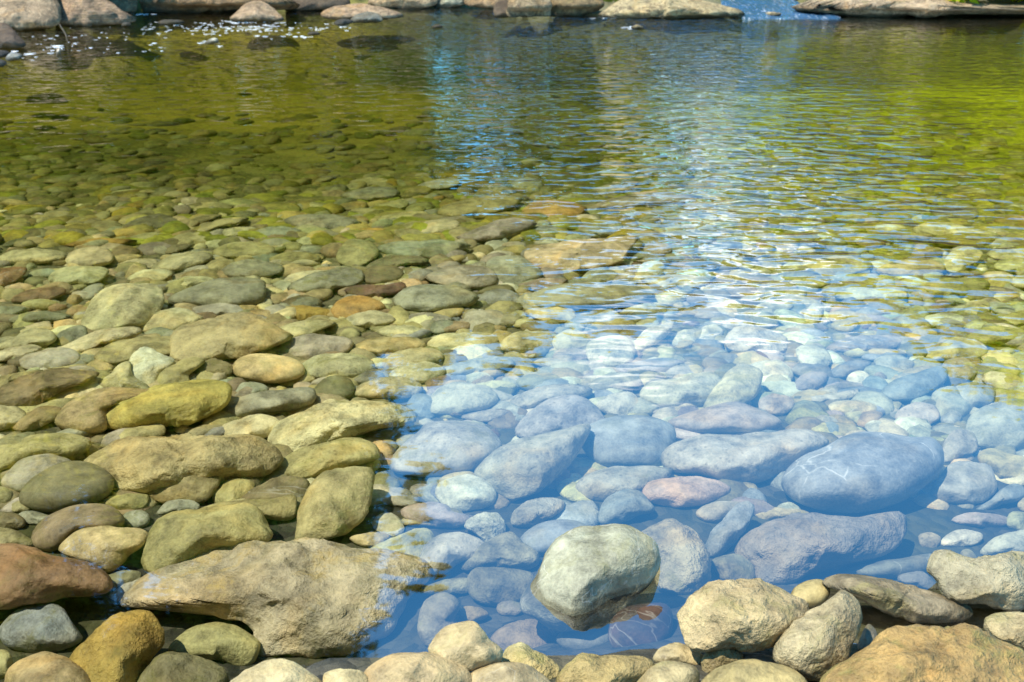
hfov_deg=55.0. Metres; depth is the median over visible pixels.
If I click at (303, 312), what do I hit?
river stone
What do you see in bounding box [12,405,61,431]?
river stone
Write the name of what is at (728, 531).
river stone
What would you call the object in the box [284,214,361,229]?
river stone
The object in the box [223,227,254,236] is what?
river stone
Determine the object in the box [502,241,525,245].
river stone
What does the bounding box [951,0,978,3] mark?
shrub
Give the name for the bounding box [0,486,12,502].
river stone
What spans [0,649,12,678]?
river stone
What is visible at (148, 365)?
river stone
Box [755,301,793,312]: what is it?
river stone
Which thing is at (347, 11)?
bank boulder
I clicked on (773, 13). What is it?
river stone
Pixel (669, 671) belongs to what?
river stone
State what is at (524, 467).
river stone
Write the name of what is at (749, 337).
river stone
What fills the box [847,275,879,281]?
river stone
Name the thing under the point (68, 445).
river stone
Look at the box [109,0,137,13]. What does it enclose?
bank boulder
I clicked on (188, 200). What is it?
river stone
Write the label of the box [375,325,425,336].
river stone
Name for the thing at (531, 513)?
river stone
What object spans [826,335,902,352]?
river stone
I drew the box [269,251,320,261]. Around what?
river stone
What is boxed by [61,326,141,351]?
river stone
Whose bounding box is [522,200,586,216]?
river stone
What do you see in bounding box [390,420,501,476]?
river stone
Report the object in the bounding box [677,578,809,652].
river stone
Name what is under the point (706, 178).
river stone
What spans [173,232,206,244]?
river stone
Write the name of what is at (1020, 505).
river stone
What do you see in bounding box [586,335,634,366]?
river stone
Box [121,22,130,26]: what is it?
river stone
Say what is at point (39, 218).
river stone
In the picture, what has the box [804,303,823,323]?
river stone
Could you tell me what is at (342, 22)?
river stone
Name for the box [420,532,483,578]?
river stone
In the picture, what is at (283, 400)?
river stone
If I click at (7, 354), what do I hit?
river stone
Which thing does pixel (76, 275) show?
river stone
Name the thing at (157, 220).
river stone
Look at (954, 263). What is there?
river stone
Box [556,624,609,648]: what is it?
river stone
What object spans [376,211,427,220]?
river stone
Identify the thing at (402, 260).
river stone
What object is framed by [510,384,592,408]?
river stone
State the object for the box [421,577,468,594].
river stone
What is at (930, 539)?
river stone
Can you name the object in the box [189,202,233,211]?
river stone
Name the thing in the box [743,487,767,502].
river stone
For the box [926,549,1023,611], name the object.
river stone
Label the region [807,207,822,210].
river stone
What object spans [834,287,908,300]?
river stone
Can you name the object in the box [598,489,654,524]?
river stone
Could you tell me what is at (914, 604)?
river stone
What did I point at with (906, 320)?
river stone
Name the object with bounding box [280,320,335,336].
river stone
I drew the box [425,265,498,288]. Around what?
river stone
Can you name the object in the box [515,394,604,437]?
river stone
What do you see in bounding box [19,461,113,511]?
river stone
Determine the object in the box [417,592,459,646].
river stone
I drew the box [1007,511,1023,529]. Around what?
river stone
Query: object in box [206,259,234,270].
river stone
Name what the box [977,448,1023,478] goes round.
river stone
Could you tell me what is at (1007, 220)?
river stone
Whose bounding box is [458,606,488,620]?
river stone
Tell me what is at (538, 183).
river stone
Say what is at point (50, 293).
river stone
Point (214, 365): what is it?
river stone
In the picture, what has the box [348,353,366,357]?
river stone
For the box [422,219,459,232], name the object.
river stone
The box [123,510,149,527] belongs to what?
river stone
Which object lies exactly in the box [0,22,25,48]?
bank boulder
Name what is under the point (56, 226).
cobbles
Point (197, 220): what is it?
river stone
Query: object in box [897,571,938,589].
river stone
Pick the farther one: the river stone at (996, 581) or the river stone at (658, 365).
the river stone at (658, 365)
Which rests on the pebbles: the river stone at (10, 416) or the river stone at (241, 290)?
the river stone at (241, 290)
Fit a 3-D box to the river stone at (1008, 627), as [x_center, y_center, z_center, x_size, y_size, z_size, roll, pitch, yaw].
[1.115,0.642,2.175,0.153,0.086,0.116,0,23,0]
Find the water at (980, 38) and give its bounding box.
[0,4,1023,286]
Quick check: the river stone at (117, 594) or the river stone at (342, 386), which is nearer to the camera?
the river stone at (117, 594)
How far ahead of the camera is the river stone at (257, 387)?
4.13 m
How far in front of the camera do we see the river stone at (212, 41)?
12.80 m
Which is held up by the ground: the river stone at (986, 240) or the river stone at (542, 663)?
the river stone at (542, 663)
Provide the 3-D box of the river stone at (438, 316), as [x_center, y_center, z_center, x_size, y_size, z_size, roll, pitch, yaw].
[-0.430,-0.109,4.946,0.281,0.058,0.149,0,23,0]
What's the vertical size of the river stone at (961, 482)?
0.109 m
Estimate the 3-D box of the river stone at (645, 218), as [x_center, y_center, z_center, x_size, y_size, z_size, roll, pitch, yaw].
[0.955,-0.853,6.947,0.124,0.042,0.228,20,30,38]
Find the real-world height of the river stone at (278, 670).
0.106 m
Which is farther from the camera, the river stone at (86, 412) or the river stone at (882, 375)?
the river stone at (882, 375)
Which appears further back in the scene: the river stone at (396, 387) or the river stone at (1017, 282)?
the river stone at (1017, 282)
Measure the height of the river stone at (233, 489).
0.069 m
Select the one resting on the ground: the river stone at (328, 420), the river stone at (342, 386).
the river stone at (328, 420)
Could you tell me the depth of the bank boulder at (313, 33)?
13.79 m
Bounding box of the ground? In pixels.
[0,0,1023,681]
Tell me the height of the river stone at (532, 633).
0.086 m
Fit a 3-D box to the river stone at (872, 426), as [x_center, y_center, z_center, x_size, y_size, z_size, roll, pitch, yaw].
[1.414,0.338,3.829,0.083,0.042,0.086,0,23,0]
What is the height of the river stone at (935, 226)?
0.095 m
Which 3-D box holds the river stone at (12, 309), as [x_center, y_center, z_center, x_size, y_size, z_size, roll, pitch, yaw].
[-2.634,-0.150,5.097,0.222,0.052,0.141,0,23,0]
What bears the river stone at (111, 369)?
on the ground
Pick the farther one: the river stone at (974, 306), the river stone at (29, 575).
the river stone at (974, 306)
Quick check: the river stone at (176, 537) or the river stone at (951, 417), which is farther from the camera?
the river stone at (951, 417)
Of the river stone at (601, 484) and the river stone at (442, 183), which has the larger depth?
the river stone at (442, 183)
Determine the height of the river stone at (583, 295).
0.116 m
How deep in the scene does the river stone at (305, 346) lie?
4.52 m
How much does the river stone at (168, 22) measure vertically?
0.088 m
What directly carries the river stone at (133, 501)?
on the ground
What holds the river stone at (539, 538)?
on the ground
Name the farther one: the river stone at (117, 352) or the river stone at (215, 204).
the river stone at (215, 204)
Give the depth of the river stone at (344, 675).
1.94 m
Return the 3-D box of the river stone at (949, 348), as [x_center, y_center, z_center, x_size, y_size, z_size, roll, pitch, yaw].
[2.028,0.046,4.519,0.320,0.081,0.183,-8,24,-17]
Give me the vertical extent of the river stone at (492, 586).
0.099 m
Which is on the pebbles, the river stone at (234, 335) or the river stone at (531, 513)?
the river stone at (234, 335)
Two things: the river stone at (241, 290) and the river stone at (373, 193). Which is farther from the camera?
the river stone at (373, 193)
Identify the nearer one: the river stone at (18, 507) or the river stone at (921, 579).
the river stone at (921, 579)
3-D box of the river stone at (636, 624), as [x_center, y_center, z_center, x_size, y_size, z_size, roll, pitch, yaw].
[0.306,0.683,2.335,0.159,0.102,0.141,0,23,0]
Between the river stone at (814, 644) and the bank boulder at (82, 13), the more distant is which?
the bank boulder at (82, 13)
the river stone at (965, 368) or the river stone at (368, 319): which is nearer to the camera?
the river stone at (965, 368)
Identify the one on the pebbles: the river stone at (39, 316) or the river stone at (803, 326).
the river stone at (39, 316)
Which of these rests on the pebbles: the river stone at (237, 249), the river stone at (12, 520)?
the river stone at (237, 249)
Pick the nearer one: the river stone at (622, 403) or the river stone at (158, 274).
the river stone at (622, 403)
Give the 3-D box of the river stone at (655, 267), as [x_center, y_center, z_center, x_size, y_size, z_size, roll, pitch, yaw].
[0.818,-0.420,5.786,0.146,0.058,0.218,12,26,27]
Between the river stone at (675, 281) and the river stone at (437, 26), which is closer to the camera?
the river stone at (675, 281)
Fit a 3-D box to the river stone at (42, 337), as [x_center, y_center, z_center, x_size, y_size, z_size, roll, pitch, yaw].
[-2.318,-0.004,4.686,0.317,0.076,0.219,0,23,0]
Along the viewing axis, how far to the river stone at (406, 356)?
4.43 m
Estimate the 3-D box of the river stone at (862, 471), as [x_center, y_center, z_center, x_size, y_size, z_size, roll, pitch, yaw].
[1.199,0.443,3.331,0.643,0.224,0.350,-10,25,-22]
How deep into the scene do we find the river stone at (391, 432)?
3.79 m
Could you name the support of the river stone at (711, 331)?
on the pebbles
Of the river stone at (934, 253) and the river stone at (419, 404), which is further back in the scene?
the river stone at (934, 253)
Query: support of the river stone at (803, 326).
on the ground
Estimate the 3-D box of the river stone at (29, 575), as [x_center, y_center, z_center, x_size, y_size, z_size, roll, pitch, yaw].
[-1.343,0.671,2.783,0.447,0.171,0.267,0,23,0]
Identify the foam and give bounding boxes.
[10,20,631,53]
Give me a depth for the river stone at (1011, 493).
3.29 m
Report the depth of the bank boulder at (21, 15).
14.42 m
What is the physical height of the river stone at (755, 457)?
0.175 m
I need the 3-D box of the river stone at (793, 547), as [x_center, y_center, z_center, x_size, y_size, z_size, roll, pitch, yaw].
[0.936,0.602,2.942,0.558,0.209,0.279,-10,25,-23]
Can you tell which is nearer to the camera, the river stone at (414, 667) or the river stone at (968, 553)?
the river stone at (414, 667)
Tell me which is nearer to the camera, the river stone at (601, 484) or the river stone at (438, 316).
the river stone at (601, 484)
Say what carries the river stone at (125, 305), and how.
on the pebbles
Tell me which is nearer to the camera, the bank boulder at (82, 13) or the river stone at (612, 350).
the river stone at (612, 350)
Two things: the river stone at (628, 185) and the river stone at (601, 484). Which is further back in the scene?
the river stone at (628, 185)
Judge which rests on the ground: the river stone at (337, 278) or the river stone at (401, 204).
the river stone at (401, 204)
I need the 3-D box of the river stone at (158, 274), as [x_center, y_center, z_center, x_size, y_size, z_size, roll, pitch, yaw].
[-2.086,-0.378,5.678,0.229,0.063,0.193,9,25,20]
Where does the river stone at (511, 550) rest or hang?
on the ground
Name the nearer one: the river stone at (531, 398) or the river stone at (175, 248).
the river stone at (531, 398)
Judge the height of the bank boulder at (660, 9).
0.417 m
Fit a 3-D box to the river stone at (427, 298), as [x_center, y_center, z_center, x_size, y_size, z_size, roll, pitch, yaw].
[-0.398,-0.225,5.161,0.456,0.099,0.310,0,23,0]
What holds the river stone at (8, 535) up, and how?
on the ground
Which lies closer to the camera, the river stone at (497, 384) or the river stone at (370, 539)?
the river stone at (370, 539)
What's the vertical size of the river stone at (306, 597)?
0.244 m
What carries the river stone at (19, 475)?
on the ground
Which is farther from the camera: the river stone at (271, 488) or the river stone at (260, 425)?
the river stone at (260, 425)
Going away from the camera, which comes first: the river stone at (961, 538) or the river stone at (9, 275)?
the river stone at (961, 538)
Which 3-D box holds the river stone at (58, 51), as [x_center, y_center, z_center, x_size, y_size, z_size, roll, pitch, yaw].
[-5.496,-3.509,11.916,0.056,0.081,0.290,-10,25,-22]
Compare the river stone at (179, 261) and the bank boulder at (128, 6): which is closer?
the river stone at (179, 261)
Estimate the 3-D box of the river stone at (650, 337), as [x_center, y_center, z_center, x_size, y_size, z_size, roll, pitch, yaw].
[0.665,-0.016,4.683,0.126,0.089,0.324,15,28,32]
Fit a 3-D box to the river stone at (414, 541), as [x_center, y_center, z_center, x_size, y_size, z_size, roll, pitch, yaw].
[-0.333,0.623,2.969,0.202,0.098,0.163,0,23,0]
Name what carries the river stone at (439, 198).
on the ground
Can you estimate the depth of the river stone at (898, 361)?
4.41 m
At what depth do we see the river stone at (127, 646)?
2.42 m
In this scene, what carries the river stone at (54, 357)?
on the ground
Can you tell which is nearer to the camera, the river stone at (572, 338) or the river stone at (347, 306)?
the river stone at (572, 338)
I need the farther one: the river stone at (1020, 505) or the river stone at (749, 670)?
the river stone at (1020, 505)
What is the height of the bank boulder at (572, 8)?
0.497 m
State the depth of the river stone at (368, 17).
15.50 m
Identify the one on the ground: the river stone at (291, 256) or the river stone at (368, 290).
the river stone at (368, 290)
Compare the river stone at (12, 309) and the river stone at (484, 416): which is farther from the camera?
the river stone at (12, 309)
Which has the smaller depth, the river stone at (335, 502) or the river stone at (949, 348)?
the river stone at (335, 502)
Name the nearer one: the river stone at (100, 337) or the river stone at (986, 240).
the river stone at (100, 337)
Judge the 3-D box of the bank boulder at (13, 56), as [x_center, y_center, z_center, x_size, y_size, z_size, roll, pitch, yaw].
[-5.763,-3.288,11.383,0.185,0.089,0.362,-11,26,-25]
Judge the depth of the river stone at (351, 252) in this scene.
5.89 m
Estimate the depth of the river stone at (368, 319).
4.90 m
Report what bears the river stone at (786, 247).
on the pebbles
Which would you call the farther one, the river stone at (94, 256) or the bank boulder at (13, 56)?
the bank boulder at (13, 56)
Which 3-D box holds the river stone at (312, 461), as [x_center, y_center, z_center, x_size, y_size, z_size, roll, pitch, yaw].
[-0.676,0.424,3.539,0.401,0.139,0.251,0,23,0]
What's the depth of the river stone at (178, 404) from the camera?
3.81 m
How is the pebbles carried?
on the ground
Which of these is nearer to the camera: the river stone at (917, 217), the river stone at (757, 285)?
the river stone at (757, 285)
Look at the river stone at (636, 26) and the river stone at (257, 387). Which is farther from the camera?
the river stone at (636, 26)
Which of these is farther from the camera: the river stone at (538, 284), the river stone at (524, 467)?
the river stone at (538, 284)
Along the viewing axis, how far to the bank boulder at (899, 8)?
16.18 m
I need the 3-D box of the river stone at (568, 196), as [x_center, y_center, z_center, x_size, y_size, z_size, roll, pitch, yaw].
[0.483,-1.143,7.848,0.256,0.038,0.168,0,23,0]
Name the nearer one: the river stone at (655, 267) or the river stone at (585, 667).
the river stone at (585, 667)
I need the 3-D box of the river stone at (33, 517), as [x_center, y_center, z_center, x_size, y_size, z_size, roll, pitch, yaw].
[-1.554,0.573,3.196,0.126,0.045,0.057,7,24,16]
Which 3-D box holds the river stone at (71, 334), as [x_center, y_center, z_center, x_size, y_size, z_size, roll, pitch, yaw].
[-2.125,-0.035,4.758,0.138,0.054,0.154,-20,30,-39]
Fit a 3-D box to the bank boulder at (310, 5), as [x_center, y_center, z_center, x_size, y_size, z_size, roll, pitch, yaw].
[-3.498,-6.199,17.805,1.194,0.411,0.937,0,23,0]
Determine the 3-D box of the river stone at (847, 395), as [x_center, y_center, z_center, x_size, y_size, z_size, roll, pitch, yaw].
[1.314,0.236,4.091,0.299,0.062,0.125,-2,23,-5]
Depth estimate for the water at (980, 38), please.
9.49 m
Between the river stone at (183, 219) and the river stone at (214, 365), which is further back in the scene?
the river stone at (183, 219)
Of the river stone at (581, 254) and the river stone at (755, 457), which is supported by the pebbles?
the river stone at (581, 254)
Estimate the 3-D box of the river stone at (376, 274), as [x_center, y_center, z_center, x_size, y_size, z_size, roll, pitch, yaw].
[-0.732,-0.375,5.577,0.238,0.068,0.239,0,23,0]
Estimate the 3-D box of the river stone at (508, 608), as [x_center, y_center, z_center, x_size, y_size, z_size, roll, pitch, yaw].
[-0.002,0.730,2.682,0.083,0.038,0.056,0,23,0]
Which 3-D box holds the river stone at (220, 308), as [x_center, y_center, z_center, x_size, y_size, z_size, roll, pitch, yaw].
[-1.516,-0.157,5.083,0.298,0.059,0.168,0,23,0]
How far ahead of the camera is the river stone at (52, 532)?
3.02 m
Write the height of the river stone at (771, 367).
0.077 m
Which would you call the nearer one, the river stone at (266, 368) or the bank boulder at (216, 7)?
the river stone at (266, 368)
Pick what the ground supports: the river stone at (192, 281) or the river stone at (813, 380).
the river stone at (192, 281)
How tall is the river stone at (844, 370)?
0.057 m
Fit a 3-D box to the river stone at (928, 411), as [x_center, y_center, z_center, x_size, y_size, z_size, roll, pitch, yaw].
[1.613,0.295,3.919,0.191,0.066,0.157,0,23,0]
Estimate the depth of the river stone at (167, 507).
3.23 m
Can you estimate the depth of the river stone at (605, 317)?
4.95 m
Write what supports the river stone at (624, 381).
on the pebbles
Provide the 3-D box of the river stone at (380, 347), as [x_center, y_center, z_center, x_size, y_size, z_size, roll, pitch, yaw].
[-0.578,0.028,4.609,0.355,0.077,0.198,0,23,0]
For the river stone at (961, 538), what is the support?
on the ground
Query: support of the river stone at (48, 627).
on the ground
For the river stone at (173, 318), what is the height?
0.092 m
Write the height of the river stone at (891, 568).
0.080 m
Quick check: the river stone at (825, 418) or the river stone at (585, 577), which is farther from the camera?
the river stone at (825, 418)
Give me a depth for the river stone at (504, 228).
6.43 m
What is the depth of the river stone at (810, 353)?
4.45 m
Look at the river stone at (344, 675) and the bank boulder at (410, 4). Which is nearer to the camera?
the river stone at (344, 675)
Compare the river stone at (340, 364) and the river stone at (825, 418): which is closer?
the river stone at (825, 418)
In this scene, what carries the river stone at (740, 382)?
on the pebbles
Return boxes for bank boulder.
[0,0,60,30]
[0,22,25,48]
[0,50,9,57]
[6,53,22,60]
[58,0,135,27]
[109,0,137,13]
[139,0,299,14]
[230,0,283,21]
[285,0,349,11]
[307,31,319,34]
[321,3,403,19]
[368,0,437,9]
[434,0,464,8]
[464,0,498,8]
[506,0,551,17]
[551,0,604,16]
[598,0,744,19]
[791,0,1023,17]
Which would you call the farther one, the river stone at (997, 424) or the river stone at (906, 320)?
the river stone at (906, 320)
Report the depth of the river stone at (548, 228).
6.55 m
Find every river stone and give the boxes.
[0,59,6,66]
[0,248,67,264]
[0,267,26,286]
[0,306,26,313]
[0,328,56,349]
[0,344,41,361]
[0,368,99,406]
[0,370,42,386]
[0,405,25,430]
[0,433,90,470]
[0,453,70,491]
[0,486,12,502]
[0,511,24,529]
[0,527,34,546]
[0,543,112,609]
[0,603,82,652]
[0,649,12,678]
[4,651,90,681]
[8,311,71,322]
[11,287,65,303]
[11,501,29,512]
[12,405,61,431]
[19,347,80,369]
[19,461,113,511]
[19,511,47,524]
[25,321,51,327]
[26,186,41,192]
[31,503,124,551]
[33,214,54,222]
[47,364,114,370]
[48,266,108,284]
[54,387,148,433]
[56,47,60,54]
[56,325,87,341]
[58,525,147,572]
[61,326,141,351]
[64,238,136,246]
[65,246,113,265]
[69,610,164,681]
[81,283,164,330]
[84,433,283,492]
[94,336,170,364]
[97,361,149,388]
[101,493,148,509]
[103,424,165,438]
[106,379,232,429]
[108,577,140,600]
[109,570,141,589]
[117,258,157,268]
[119,537,433,657]
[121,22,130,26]
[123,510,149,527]
[124,213,176,228]
[127,269,172,279]
[129,346,174,383]
[137,651,228,681]
[140,307,203,331]
[141,502,272,572]
[147,475,221,503]
[151,251,212,271]
[156,499,199,514]
[157,357,204,383]
[158,19,184,24]
[165,244,192,253]
[167,276,214,286]
[168,277,265,305]
[168,622,259,665]
[170,312,293,360]
[173,216,193,229]
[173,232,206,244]
[180,197,197,204]
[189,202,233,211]
[189,214,221,226]
[192,303,242,314]
[192,358,232,376]
[197,217,248,230]
[205,38,218,43]
[205,494,296,520]
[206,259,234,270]
[212,241,275,257]
[212,478,254,502]
[221,259,284,277]
[222,387,316,416]
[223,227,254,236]
[223,414,278,437]
[230,658,321,681]
[233,353,304,382]
[236,382,268,392]
[241,476,309,499]
[248,226,301,239]
[261,298,273,304]
[267,399,417,451]
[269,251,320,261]
[271,333,353,359]
[275,437,379,478]
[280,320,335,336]
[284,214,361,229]
[284,270,321,282]
[287,267,363,291]
[290,305,329,319]
[295,466,374,539]
[302,353,374,377]
[314,375,354,398]
[323,668,367,681]
[331,295,385,317]
[334,19,352,25]
[336,238,378,265]
[340,186,399,200]
[344,282,405,296]
[346,310,395,327]
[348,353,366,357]
[349,177,387,186]
[349,532,389,547]
[350,11,382,22]
[353,337,425,357]
[354,376,423,399]
[357,228,384,229]
[363,265,403,283]
[364,652,471,681]
[365,255,429,268]
[371,528,433,556]
[372,426,400,437]
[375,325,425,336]
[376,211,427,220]
[377,200,408,208]
[377,239,470,259]
[382,347,443,367]
[389,361,445,383]
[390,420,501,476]
[393,284,478,311]
[401,501,472,527]
[406,312,453,320]
[406,393,435,419]
[414,195,445,200]
[417,178,461,189]
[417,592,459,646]
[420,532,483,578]
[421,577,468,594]
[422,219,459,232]
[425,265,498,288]
[427,332,498,347]
[428,621,502,670]
[430,320,453,333]
[430,382,498,413]
[432,24,442,27]
[435,474,496,511]
[437,195,523,216]
[444,356,515,374]
[456,217,536,241]
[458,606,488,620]
[461,409,508,422]
[461,531,540,570]
[464,309,503,330]
[464,512,505,540]
[467,567,533,606]
[471,662,550,681]
[474,424,590,499]
[479,190,503,195]
[484,380,516,388]
[485,240,505,249]
[485,255,542,284]
[488,185,514,193]
[490,619,557,650]
[493,0,507,17]
[496,600,522,615]
[500,331,552,352]
[501,642,560,679]
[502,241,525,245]
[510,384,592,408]
[510,497,564,527]
[511,177,542,188]
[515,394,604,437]
[518,278,567,291]
[519,524,660,631]
[520,519,587,555]
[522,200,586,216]
[524,235,638,270]
[524,307,575,322]
[530,282,654,308]
[531,225,570,231]
[552,329,589,349]
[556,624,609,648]
[556,652,654,681]
[558,194,583,199]
[575,465,672,500]
[580,220,622,236]
[581,267,617,282]
[582,415,675,466]
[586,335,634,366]
[589,372,641,390]
[590,192,702,208]
[594,181,638,194]
[596,309,619,324]
[596,391,637,414]
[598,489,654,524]
[608,602,672,647]
[615,358,683,372]
[631,24,643,28]
[634,322,674,351]
[637,261,664,275]
[637,661,699,681]
[639,215,659,222]
[639,371,720,406]
[640,274,712,288]
[641,518,710,594]
[642,476,730,507]
[643,239,671,255]
[653,642,702,664]
[660,428,828,483]
[668,401,781,433]
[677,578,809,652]
[696,501,739,522]
[699,324,722,339]
[701,649,742,672]
[701,659,806,681]
[702,176,717,180]
[703,364,762,407]
[705,501,754,557]
[711,553,754,579]
[715,301,741,314]
[723,324,787,352]
[732,319,753,327]
[734,511,906,584]
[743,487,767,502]
[743,654,777,663]
[745,283,760,288]
[750,360,793,380]
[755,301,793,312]
[755,507,808,519]
[758,393,794,414]
[766,12,780,15]
[773,590,862,681]
[775,243,795,251]
[777,502,799,508]
[781,431,943,513]
[791,579,829,608]
[795,322,814,329]
[795,344,831,365]
[795,371,827,390]
[801,255,872,273]
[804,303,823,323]
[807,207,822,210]
[811,389,859,401]
[816,415,837,421]
[820,623,1023,681]
[822,574,972,625]
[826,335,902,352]
[828,400,876,414]
[831,360,870,378]
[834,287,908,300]
[839,214,865,220]
[845,553,930,578]
[846,370,868,383]
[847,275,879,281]
[856,305,905,314]
[858,624,876,650]
[865,420,880,431]
[873,372,886,378]
[874,354,914,368]
[875,258,945,274]
[881,366,947,401]
[895,402,939,423]
[896,314,924,326]
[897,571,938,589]
[907,277,989,296]
[912,215,921,219]
[912,222,998,237]
[918,532,940,547]
[924,249,942,257]
[926,337,988,362]
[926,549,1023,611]
[928,232,994,246]
[929,203,978,219]
[930,461,996,503]
[931,386,972,420]
[940,411,961,423]
[940,529,982,546]
[942,180,960,186]
[942,357,977,380]
[942,429,977,462]
[944,248,982,272]
[952,512,1006,526]
[955,382,995,406]
[960,549,976,557]
[964,300,989,314]
[965,398,1023,450]
[966,326,1023,344]
[976,484,1023,509]
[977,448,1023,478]
[980,529,1023,555]
[984,612,1023,649]
[986,246,1023,258]
[988,276,1011,286]
[994,215,1023,225]
[994,258,1023,271]
[1001,310,1023,326]
[1006,168,1015,174]
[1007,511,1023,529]
[1012,270,1023,288]
[1017,497,1023,511]
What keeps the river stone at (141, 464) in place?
on the ground
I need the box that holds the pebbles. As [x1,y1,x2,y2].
[0,128,1023,535]
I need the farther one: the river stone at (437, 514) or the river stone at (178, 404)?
the river stone at (178, 404)
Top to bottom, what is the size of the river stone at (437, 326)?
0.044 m
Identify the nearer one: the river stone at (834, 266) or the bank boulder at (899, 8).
the river stone at (834, 266)
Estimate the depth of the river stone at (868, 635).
2.14 m
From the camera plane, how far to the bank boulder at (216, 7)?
17.03 m
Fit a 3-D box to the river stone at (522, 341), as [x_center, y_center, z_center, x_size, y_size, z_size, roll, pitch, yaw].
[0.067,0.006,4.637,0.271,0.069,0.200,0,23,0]
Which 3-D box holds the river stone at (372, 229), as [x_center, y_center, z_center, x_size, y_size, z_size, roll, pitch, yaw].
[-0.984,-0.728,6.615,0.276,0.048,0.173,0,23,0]
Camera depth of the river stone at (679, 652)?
2.10 m
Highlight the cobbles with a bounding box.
[0,110,1023,248]
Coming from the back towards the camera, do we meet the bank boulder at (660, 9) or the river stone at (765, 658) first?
the bank boulder at (660, 9)
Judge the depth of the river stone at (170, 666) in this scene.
2.37 m
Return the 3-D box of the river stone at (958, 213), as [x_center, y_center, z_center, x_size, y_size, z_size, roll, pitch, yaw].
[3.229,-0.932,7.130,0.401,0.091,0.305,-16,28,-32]
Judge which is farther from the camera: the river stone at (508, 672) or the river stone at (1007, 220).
the river stone at (1007, 220)
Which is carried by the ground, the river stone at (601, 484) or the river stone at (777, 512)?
the river stone at (777, 512)
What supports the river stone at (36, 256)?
on the ground
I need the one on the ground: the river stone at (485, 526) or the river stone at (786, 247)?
the river stone at (485, 526)
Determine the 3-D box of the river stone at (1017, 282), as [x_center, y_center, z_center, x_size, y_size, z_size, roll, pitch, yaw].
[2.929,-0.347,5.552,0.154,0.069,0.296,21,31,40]
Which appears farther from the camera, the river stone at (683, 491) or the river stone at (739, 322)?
the river stone at (739, 322)
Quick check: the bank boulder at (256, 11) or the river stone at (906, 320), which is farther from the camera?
the bank boulder at (256, 11)
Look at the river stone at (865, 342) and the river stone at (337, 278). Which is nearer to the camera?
the river stone at (865, 342)
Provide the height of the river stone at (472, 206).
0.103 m
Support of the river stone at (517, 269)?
on the pebbles
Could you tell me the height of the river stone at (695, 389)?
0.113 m
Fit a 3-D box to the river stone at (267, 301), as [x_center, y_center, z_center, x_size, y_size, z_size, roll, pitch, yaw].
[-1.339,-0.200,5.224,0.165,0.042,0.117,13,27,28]
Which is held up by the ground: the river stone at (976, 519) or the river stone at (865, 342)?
the river stone at (976, 519)
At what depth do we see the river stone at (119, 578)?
2.85 m
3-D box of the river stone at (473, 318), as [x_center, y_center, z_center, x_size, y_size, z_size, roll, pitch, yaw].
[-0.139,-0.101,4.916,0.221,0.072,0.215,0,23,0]
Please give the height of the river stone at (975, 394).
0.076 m
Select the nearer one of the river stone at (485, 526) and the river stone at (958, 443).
the river stone at (485, 526)
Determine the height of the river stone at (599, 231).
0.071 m
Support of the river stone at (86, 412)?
on the pebbles
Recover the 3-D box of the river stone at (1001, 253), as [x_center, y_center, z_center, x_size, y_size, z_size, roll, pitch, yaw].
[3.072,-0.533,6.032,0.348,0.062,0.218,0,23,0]
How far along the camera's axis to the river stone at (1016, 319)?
4.90 m
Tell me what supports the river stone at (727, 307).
on the pebbles
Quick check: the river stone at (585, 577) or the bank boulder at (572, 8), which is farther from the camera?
the bank boulder at (572, 8)
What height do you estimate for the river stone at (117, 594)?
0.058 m
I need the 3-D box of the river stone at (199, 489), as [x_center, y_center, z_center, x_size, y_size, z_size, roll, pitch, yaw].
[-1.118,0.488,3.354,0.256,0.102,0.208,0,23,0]
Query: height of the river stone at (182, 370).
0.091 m
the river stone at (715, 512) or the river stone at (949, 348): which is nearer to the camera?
the river stone at (715, 512)
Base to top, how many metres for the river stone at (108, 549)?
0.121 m
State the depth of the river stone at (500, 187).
8.15 m
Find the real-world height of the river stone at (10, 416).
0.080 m
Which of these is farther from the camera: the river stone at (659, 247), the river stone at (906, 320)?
the river stone at (659, 247)
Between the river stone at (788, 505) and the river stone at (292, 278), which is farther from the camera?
the river stone at (292, 278)
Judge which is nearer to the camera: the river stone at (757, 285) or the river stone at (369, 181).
the river stone at (757, 285)
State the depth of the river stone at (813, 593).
2.35 m
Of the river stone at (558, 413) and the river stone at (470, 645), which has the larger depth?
the river stone at (558, 413)
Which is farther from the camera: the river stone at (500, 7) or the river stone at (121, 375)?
the river stone at (500, 7)
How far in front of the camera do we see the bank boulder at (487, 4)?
17.89 m
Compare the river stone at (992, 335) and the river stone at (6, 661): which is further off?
the river stone at (992, 335)
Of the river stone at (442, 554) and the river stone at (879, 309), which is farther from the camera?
the river stone at (879, 309)
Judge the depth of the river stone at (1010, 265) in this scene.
5.76 m
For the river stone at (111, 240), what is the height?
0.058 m
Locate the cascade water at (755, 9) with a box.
[720,0,840,22]
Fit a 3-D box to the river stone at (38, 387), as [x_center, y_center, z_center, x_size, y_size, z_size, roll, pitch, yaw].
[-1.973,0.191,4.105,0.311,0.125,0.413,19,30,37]
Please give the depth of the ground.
10.09 m
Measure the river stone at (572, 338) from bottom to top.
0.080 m
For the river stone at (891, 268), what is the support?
on the pebbles
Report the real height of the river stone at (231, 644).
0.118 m
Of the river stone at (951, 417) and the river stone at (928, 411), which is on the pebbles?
the river stone at (951, 417)
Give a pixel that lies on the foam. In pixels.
(211, 31)
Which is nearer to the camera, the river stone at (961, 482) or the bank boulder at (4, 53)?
the river stone at (961, 482)
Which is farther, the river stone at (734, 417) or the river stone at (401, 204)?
the river stone at (401, 204)
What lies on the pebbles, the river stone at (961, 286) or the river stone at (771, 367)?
the river stone at (961, 286)
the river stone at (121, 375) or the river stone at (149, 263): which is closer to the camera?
the river stone at (121, 375)
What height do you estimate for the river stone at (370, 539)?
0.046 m
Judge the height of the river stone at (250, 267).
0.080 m

